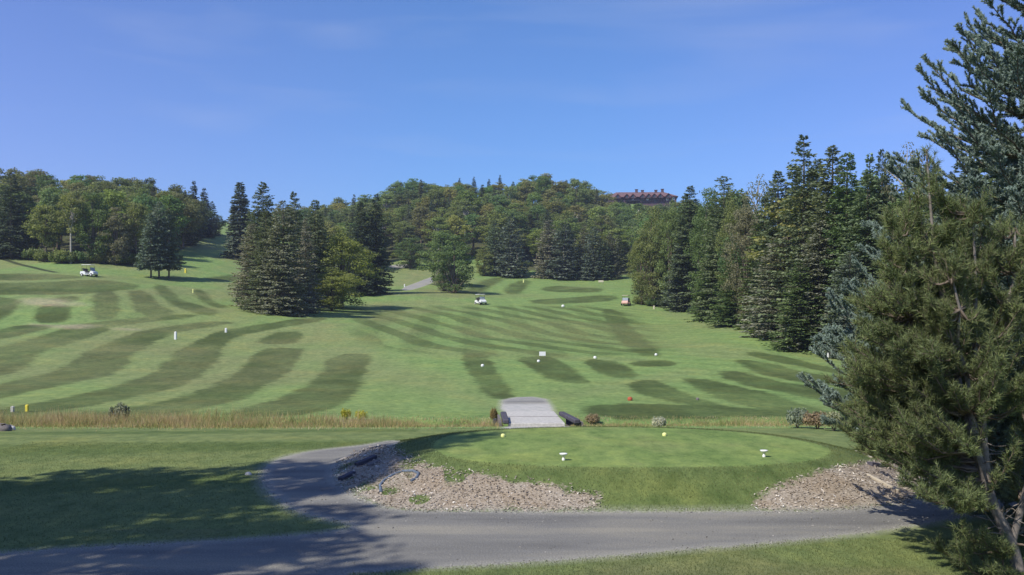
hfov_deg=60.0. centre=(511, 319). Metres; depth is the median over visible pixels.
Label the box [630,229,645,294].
spruce tree
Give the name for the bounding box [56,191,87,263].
broadleaf tree
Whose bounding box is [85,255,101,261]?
bush
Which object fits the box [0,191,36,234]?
broadleaf tree
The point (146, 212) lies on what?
birch tree
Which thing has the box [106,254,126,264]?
bush
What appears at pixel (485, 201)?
birch tree
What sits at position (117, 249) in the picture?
broadleaf tree
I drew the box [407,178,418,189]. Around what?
broadleaf tree
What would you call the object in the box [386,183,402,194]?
broadleaf tree
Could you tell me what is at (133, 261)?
bush
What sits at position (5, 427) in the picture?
rock
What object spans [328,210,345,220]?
broadleaf tree
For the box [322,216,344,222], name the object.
broadleaf tree
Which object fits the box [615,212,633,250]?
broadleaf tree
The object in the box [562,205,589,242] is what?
birch tree
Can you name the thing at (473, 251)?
bush
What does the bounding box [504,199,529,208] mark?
birch tree
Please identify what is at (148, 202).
broadleaf tree
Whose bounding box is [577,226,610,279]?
spruce tree
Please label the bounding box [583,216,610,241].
broadleaf tree
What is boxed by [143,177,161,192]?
broadleaf tree
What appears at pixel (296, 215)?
spruce tree
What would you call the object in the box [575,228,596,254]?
broadleaf tree
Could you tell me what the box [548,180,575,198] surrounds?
broadleaf tree
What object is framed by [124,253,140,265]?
bush
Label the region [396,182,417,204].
broadleaf tree
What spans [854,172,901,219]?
broadleaf tree
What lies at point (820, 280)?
spruce tree
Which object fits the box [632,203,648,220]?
birch tree
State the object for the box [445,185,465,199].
broadleaf tree
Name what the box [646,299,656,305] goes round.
bush
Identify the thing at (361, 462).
step timber
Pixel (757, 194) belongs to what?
bare topped tree
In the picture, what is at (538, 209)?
broadleaf tree
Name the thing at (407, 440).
rough grass
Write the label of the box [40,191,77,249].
broadleaf tree
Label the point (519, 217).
broadleaf tree
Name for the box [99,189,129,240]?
broadleaf tree
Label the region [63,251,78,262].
bush
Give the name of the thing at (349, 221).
spruce tree
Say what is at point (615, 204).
broadleaf tree
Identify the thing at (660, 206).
broadleaf tree
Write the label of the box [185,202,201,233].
broadleaf tree
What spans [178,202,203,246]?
broadleaf tree
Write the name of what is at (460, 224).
broadleaf tree
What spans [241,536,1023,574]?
lawn grass
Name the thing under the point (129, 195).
broadleaf tree
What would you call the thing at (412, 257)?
broadleaf tree
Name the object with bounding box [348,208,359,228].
spruce tree
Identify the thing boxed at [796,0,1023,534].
blue spruce tree
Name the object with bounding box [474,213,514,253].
broadleaf tree
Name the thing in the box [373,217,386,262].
spruce tree
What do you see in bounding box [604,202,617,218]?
broadleaf tree
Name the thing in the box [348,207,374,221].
broadleaf tree
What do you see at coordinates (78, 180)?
broadleaf tree
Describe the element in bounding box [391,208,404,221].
broadleaf tree
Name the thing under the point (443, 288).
broadleaf tree
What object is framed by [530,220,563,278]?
spruce tree
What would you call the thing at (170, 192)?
broadleaf tree
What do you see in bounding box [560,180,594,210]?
broadleaf tree
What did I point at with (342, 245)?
broadleaf tree
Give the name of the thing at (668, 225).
broadleaf tree
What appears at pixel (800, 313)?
spruce tree
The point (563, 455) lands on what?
tee marker
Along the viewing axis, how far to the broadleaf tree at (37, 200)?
193.67 m
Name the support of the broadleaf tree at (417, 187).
on the ground at (104, 341)
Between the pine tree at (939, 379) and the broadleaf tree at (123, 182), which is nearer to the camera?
the pine tree at (939, 379)
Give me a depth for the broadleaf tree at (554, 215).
291.06 m
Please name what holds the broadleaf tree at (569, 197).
on the ground at (104, 341)
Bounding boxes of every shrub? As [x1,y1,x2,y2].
[108,402,129,418]
[490,407,497,420]
[585,413,599,423]
[652,416,666,426]
[785,407,806,427]
[802,410,827,428]
[820,410,848,430]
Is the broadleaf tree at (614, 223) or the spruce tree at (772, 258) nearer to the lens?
the spruce tree at (772, 258)
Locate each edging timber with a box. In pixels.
[336,447,367,462]
[867,474,899,491]
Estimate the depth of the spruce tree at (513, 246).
240.48 m
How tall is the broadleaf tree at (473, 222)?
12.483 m
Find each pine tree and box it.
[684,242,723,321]
[701,253,753,325]
[820,144,1023,574]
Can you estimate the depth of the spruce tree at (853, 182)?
84.19 m
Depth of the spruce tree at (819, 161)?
101.40 m
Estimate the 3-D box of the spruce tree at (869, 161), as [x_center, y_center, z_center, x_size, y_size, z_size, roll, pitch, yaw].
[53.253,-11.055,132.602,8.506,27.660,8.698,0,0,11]
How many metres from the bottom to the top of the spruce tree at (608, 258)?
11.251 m
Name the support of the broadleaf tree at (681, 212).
on the ground at (104, 341)
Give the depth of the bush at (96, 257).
165.13 m
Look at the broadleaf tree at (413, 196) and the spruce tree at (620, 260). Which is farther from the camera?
the broadleaf tree at (413, 196)
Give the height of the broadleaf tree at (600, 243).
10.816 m
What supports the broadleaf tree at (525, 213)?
on the ground at (104, 341)
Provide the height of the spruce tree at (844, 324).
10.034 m
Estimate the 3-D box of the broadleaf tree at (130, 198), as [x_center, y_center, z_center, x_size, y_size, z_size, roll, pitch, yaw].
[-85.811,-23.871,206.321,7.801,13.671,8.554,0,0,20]
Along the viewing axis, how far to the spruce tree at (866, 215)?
80.93 m
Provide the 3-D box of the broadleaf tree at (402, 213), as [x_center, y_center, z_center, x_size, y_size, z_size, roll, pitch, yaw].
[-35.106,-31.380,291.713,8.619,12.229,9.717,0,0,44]
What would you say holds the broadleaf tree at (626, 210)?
on the ground at (104, 341)
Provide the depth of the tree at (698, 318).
134.24 m
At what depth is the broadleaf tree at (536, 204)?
293.84 m
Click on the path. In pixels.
(370, 538)
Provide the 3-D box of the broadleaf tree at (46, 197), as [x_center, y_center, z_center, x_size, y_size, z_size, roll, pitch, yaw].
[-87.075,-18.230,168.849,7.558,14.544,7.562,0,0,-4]
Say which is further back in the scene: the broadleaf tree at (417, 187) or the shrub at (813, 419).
the broadleaf tree at (417, 187)
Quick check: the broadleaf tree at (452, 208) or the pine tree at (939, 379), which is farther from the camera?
the broadleaf tree at (452, 208)
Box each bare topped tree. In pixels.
[740,174,768,293]
[880,141,923,239]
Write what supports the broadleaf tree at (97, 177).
on the ground at (104, 341)
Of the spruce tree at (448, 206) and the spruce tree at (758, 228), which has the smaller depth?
the spruce tree at (758, 228)
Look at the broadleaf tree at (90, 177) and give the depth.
244.03 m
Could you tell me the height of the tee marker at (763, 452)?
0.142 m
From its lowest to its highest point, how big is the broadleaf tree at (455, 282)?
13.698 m
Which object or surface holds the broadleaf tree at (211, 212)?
on the ground at (104, 341)
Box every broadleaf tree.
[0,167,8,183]
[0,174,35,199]
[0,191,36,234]
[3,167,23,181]
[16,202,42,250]
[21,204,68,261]
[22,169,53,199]
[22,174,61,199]
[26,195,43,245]
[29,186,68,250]
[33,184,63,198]
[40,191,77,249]
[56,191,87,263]
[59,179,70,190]
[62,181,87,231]
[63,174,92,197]
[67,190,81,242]
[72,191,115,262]
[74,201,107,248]
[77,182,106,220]
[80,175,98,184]
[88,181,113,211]
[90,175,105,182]
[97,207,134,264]
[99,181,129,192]
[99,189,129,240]
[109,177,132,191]
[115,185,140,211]
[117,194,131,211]
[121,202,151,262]
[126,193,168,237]
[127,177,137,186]
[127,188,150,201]
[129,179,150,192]
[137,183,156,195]
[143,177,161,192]
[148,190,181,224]
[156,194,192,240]
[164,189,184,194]
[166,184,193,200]
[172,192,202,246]
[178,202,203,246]
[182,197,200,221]
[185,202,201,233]
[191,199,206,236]
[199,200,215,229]
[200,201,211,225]
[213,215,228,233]
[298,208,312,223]
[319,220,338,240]
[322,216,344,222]
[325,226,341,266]
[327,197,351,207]
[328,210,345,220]
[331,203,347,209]
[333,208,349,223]
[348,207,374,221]
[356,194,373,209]
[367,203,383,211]
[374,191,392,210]
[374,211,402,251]
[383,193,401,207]
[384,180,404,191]
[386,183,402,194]
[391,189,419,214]
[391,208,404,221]
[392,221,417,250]
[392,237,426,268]
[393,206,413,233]
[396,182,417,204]
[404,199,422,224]
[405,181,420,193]
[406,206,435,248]
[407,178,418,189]
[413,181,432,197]
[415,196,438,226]
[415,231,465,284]
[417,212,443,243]
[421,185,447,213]
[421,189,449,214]
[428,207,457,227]
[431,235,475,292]
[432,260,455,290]
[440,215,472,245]
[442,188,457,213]
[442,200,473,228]
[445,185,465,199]
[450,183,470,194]
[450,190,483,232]
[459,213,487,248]
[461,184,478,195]
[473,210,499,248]
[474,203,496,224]
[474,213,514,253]
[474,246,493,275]
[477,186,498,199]
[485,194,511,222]
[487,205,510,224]
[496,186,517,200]
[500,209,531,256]
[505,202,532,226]
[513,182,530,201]
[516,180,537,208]
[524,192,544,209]
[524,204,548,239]
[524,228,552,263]
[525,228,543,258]
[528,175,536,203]
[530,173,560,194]
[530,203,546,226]
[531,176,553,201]
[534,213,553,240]
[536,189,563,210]
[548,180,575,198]
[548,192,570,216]
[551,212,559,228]
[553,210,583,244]
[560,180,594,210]
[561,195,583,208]
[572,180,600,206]
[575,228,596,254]
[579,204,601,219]
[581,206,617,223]
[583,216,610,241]
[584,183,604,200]
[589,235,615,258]
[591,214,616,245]
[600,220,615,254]
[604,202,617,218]
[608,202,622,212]
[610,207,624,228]
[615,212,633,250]
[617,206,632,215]
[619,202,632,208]
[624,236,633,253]
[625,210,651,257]
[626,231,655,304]
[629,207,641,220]
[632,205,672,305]
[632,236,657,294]
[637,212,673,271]
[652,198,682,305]
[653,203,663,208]
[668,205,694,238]
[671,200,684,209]
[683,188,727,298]
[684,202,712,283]
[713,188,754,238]
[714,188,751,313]
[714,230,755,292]
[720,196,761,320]
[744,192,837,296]
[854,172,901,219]
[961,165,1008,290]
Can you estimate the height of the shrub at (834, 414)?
0.729 m
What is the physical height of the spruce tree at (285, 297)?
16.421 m
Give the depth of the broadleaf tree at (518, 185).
325.84 m
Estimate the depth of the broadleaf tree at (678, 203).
328.21 m
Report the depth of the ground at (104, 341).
52.87 m
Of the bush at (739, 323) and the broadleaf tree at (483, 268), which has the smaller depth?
the bush at (739, 323)
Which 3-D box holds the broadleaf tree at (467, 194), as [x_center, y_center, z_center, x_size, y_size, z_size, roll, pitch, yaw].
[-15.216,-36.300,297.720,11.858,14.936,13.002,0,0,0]
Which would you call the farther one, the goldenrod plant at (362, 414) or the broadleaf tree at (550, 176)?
the broadleaf tree at (550, 176)
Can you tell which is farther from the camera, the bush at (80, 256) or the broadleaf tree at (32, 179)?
the broadleaf tree at (32, 179)
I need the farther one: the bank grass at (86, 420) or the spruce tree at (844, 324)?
the spruce tree at (844, 324)
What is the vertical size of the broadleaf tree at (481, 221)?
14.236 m
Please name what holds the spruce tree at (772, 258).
on the ground at (104, 341)
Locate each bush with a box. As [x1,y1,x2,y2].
[12,246,28,256]
[20,250,33,259]
[23,247,43,259]
[33,251,49,261]
[48,250,69,263]
[54,249,72,262]
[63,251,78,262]
[67,249,85,262]
[85,250,105,262]
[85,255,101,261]
[92,252,112,263]
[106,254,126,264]
[121,255,135,264]
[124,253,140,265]
[469,248,477,254]
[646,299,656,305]
[656,299,668,306]
[737,317,751,327]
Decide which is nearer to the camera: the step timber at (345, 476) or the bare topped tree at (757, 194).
the step timber at (345, 476)
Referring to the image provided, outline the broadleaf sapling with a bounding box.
[308,267,358,310]
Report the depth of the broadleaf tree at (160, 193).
200.36 m
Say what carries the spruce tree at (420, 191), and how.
on the ground at (104, 341)
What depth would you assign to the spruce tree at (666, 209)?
168.68 m
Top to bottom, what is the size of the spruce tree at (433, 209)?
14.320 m
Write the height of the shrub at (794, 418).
0.774 m
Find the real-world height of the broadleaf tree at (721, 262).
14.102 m
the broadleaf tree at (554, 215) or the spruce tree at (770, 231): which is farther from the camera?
the broadleaf tree at (554, 215)
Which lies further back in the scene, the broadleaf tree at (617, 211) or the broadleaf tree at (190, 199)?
the broadleaf tree at (617, 211)
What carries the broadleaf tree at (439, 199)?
on the ground at (104, 341)
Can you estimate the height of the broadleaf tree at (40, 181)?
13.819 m
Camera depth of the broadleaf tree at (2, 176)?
241.68 m
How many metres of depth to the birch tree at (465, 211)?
281.51 m
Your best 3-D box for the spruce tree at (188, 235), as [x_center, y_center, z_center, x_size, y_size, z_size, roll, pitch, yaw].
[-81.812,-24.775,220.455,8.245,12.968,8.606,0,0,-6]
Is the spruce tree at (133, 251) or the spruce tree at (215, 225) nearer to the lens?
the spruce tree at (133, 251)
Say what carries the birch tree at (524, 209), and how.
on the ground at (104, 341)
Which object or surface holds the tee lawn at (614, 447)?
on the ground at (104, 341)
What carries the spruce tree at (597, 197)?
on the ground at (104, 341)
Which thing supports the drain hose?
on the mulch bed
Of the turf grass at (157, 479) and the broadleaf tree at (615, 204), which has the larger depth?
the broadleaf tree at (615, 204)
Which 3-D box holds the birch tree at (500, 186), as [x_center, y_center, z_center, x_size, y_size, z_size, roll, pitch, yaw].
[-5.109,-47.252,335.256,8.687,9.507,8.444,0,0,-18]
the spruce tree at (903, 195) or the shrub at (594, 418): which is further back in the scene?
the spruce tree at (903, 195)
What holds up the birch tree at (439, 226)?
on the ground at (104, 341)
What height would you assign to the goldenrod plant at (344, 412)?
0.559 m
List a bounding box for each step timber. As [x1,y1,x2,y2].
[338,471,355,480]
[354,455,376,466]
[366,459,380,466]
[867,461,890,469]
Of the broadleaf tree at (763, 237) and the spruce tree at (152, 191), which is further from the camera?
the spruce tree at (152, 191)
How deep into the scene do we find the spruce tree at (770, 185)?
114.86 m
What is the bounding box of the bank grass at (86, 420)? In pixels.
[0,401,851,430]
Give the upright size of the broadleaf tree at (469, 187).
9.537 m
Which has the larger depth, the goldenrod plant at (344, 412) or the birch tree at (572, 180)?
the birch tree at (572, 180)
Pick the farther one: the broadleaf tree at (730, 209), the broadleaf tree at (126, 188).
the broadleaf tree at (126, 188)
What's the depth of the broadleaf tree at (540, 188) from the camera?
323.40 m
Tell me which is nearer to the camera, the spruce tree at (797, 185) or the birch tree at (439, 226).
the spruce tree at (797, 185)
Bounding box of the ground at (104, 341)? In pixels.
[0,201,1023,574]
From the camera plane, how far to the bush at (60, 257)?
161.31 m
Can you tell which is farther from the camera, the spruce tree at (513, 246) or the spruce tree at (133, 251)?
the spruce tree at (513, 246)
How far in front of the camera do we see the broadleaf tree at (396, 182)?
345.99 m
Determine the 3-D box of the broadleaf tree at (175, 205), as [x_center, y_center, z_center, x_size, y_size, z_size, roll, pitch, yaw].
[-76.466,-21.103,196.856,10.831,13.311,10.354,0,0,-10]
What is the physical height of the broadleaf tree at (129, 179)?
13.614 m
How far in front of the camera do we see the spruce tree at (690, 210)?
156.45 m
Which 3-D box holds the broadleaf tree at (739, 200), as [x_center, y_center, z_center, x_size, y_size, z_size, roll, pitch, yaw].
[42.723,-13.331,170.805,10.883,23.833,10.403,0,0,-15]
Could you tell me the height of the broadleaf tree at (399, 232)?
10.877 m
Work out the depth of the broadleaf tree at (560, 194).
308.75 m
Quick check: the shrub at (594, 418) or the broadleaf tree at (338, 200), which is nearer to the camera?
the shrub at (594, 418)
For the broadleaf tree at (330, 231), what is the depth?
236.65 m
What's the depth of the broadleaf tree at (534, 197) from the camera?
307.78 m
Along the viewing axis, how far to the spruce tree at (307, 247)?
128.87 m
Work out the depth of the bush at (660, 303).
162.84 m
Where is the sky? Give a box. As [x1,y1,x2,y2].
[0,0,1023,222]
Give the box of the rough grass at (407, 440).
[338,426,927,510]
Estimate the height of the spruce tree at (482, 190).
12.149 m
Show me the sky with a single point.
(323, 101)
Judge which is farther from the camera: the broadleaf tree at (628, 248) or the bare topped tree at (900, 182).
the broadleaf tree at (628, 248)
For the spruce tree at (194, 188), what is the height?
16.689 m
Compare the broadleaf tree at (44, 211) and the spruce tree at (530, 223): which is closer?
the broadleaf tree at (44, 211)
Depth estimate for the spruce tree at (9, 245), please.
168.09 m
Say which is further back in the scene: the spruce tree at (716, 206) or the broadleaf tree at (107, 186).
the broadleaf tree at (107, 186)
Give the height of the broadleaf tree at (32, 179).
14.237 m
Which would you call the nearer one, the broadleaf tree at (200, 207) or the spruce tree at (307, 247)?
the spruce tree at (307, 247)
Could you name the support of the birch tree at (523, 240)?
on the ground at (104, 341)
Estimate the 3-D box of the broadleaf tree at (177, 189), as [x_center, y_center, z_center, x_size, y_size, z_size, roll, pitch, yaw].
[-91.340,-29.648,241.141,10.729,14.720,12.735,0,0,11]
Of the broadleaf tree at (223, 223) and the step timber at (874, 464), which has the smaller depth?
the step timber at (874, 464)
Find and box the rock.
[0,423,12,430]
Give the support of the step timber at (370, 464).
on the mulch bed
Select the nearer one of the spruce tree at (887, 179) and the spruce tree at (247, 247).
the spruce tree at (887, 179)
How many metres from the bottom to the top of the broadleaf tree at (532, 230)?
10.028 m
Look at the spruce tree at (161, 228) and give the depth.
154.97 m
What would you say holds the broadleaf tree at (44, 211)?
on the ground at (104, 341)
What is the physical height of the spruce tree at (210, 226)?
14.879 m
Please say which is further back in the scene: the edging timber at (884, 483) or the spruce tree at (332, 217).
the spruce tree at (332, 217)
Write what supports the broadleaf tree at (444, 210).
on the ground at (104, 341)
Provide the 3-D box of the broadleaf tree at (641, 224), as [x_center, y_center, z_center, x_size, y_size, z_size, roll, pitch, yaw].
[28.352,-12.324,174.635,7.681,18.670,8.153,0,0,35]
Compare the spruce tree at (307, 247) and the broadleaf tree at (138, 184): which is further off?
the broadleaf tree at (138, 184)
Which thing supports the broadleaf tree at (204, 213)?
on the ground at (104, 341)
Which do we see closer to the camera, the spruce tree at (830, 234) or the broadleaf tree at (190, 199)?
the spruce tree at (830, 234)
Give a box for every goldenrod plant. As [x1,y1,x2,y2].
[340,408,350,417]
[355,410,367,419]
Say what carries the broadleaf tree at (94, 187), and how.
on the ground at (104, 341)
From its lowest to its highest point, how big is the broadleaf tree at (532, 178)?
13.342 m
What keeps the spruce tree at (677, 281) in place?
on the ground at (104, 341)
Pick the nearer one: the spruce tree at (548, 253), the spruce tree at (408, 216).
the spruce tree at (548, 253)
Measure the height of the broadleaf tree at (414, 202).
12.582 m
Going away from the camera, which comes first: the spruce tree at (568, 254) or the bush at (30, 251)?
the bush at (30, 251)
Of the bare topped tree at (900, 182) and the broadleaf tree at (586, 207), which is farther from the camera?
the broadleaf tree at (586, 207)
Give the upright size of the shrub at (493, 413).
0.668 m
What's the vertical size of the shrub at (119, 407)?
0.884 m
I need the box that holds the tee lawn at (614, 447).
[431,427,832,467]
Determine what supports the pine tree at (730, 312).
on the ground at (104, 341)
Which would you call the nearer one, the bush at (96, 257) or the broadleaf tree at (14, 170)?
the bush at (96, 257)
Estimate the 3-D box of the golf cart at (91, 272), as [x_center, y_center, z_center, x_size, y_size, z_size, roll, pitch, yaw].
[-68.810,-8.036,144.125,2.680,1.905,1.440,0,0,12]
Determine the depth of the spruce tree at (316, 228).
144.08 m
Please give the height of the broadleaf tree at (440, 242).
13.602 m
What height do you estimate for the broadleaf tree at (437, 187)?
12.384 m
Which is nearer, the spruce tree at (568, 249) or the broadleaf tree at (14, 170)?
the spruce tree at (568, 249)
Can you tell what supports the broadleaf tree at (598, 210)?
on the ground at (104, 341)
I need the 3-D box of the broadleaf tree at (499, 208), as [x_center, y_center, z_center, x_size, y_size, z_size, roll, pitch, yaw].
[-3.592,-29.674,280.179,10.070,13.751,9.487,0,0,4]
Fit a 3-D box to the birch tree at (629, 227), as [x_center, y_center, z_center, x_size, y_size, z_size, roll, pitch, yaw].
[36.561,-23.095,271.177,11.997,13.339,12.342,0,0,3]
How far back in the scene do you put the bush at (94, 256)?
164.96 m
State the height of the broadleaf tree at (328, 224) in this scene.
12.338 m
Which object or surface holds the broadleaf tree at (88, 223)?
on the ground at (104, 341)
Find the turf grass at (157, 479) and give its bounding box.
[0,441,371,551]
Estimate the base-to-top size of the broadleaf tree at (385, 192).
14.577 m
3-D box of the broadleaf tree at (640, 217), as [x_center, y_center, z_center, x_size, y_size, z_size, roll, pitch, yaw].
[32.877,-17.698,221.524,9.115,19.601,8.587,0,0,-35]
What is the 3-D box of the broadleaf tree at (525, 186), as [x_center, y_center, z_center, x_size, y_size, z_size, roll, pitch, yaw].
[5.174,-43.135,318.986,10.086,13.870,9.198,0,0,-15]
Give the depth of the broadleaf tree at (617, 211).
306.02 m
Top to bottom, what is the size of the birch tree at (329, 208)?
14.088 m
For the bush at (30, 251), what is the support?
on the ground at (104, 341)
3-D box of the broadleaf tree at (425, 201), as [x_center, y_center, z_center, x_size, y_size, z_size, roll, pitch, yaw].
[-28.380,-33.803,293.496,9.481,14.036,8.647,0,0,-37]
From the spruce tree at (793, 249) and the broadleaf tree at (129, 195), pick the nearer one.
the spruce tree at (793, 249)
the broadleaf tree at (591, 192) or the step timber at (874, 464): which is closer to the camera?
the step timber at (874, 464)
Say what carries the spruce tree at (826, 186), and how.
on the ground at (104, 341)
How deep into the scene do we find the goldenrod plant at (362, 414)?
34.79 m
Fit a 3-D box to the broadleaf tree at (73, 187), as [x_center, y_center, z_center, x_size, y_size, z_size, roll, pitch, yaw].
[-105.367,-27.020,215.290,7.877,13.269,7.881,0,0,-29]
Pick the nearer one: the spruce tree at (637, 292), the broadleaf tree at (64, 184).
the spruce tree at (637, 292)
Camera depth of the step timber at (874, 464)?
18.13 m
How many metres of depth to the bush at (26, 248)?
168.79 m
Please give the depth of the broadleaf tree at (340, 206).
324.42 m
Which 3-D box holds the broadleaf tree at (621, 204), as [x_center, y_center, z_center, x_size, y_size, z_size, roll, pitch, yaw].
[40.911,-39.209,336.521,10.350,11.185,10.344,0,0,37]
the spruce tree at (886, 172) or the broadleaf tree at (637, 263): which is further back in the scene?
the broadleaf tree at (637, 263)
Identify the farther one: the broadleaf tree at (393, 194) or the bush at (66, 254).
the broadleaf tree at (393, 194)
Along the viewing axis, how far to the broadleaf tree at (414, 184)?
340.07 m
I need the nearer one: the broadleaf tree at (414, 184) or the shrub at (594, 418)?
the shrub at (594, 418)
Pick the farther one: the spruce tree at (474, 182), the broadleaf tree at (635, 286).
the spruce tree at (474, 182)
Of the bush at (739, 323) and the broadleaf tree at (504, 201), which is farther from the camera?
the broadleaf tree at (504, 201)
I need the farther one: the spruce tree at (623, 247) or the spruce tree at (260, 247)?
the spruce tree at (623, 247)
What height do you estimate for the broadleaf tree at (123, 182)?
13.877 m
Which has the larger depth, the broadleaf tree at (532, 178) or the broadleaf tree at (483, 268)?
the broadleaf tree at (532, 178)
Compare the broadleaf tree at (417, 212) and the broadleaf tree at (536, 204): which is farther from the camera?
the broadleaf tree at (536, 204)
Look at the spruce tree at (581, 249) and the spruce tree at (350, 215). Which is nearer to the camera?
the spruce tree at (581, 249)
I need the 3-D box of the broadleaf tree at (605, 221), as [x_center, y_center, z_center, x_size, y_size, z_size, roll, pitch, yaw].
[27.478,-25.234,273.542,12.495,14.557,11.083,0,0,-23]
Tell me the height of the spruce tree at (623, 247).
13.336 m
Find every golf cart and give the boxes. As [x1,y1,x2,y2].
[80,264,97,276]
[474,294,486,303]
[621,295,630,304]
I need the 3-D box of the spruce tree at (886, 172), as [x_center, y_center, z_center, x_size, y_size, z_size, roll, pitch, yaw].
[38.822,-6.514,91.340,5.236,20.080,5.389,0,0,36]
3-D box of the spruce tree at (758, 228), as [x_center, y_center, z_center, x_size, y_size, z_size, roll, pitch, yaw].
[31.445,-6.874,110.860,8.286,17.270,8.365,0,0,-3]
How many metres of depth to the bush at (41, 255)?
163.78 m
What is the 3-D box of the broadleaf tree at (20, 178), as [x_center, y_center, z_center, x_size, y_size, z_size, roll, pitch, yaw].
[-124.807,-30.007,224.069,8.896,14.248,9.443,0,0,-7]
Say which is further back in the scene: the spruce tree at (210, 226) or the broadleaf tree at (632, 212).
the broadleaf tree at (632, 212)
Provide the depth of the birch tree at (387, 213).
289.03 m
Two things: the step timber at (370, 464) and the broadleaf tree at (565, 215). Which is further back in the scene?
the broadleaf tree at (565, 215)
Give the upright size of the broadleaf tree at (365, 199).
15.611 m
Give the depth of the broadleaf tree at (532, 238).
255.87 m
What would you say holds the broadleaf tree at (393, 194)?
on the ground at (104, 341)
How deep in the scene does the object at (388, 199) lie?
312.68 m
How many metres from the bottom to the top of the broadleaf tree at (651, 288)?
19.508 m
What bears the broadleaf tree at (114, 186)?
on the ground at (104, 341)
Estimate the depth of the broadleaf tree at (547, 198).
313.89 m
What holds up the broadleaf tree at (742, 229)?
on the ground at (104, 341)
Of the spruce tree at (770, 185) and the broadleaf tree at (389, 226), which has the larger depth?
the broadleaf tree at (389, 226)
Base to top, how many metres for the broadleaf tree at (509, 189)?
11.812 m
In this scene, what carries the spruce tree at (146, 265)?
on the ground at (104, 341)
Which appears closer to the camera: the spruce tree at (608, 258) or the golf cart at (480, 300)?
the golf cart at (480, 300)
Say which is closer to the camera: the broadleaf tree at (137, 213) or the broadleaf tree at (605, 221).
the broadleaf tree at (137, 213)
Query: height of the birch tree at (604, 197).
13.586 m
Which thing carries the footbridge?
on the ground at (104, 341)
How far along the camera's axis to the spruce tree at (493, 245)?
243.52 m
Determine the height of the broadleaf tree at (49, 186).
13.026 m
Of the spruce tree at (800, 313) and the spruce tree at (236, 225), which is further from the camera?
the spruce tree at (236, 225)
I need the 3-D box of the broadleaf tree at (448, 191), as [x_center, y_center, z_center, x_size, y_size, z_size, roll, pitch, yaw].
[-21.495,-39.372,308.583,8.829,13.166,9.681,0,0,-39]
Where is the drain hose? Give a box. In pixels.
[378,469,419,491]
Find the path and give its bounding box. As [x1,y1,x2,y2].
[0,264,1017,574]
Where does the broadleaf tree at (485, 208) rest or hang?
on the ground at (104, 341)
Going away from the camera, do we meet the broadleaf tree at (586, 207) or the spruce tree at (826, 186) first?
the spruce tree at (826, 186)
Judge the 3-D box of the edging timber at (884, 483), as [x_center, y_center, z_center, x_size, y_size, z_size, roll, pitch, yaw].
[7.052,3.157,16.893,0.110,0.364,0.705,0,0,-32]
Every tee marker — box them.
[559,453,567,460]
[760,450,767,456]
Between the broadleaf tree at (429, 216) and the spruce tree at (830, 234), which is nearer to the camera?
the spruce tree at (830, 234)
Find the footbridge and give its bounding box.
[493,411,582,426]
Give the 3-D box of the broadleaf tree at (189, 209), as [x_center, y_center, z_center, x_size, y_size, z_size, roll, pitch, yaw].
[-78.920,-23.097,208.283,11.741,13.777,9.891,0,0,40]
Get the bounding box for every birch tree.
[123,196,154,251]
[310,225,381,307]
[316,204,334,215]
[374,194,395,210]
[374,208,396,227]
[421,216,451,249]
[452,200,478,242]
[481,191,501,204]
[487,182,505,194]
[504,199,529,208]
[506,228,527,258]
[507,203,528,227]
[540,198,569,215]
[547,217,584,242]
[562,178,587,189]
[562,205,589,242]
[595,191,616,209]
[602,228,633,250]
[615,222,637,264]
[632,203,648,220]
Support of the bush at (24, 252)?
on the ground at (104, 341)
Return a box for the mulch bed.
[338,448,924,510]
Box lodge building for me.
[606,189,677,206]
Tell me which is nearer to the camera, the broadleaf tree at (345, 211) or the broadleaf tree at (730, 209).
the broadleaf tree at (730, 209)
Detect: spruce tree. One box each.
[0,173,35,258]
[122,205,142,253]
[133,212,168,277]
[139,201,176,277]
[148,186,166,240]
[160,209,186,277]
[172,195,201,245]
[189,181,206,239]
[199,188,216,237]
[209,201,222,235]
[219,182,253,258]
[227,223,271,309]
[228,182,281,301]
[237,210,291,312]
[250,200,317,316]
[277,192,315,306]
[292,218,326,313]
[297,200,339,309]
[327,209,336,225]
[331,217,362,287]
[344,201,384,295]
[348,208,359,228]
[351,194,355,207]
[359,194,397,294]
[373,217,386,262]
[400,206,415,244]
[418,179,423,197]
[422,199,435,241]
[446,195,451,213]
[471,177,477,196]
[476,185,485,215]
[477,220,507,275]
[492,216,529,277]
[520,210,536,250]
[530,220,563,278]
[540,209,558,255]
[544,222,584,278]
[563,229,576,270]
[573,224,591,278]
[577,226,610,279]
[591,238,615,279]
[593,189,600,205]
[603,231,623,278]
[612,223,627,262]
[613,234,627,272]
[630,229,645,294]
[643,207,679,305]
[657,185,708,312]
[662,237,696,310]
[687,176,740,318]
[730,196,775,329]
[736,235,800,341]
[740,170,796,334]
[744,134,826,341]
[761,260,826,353]
[762,179,779,250]
[764,170,802,312]
[773,220,843,353]
[788,145,854,343]
[794,192,870,331]
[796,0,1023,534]
[798,158,835,242]
[807,152,869,352]
[812,251,869,358]
[814,173,894,353]
[857,153,880,244]
[863,149,895,280]
[871,161,900,233]
[872,171,946,287]
[936,156,998,309]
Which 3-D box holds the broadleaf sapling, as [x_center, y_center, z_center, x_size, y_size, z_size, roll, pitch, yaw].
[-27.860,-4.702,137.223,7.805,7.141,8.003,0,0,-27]

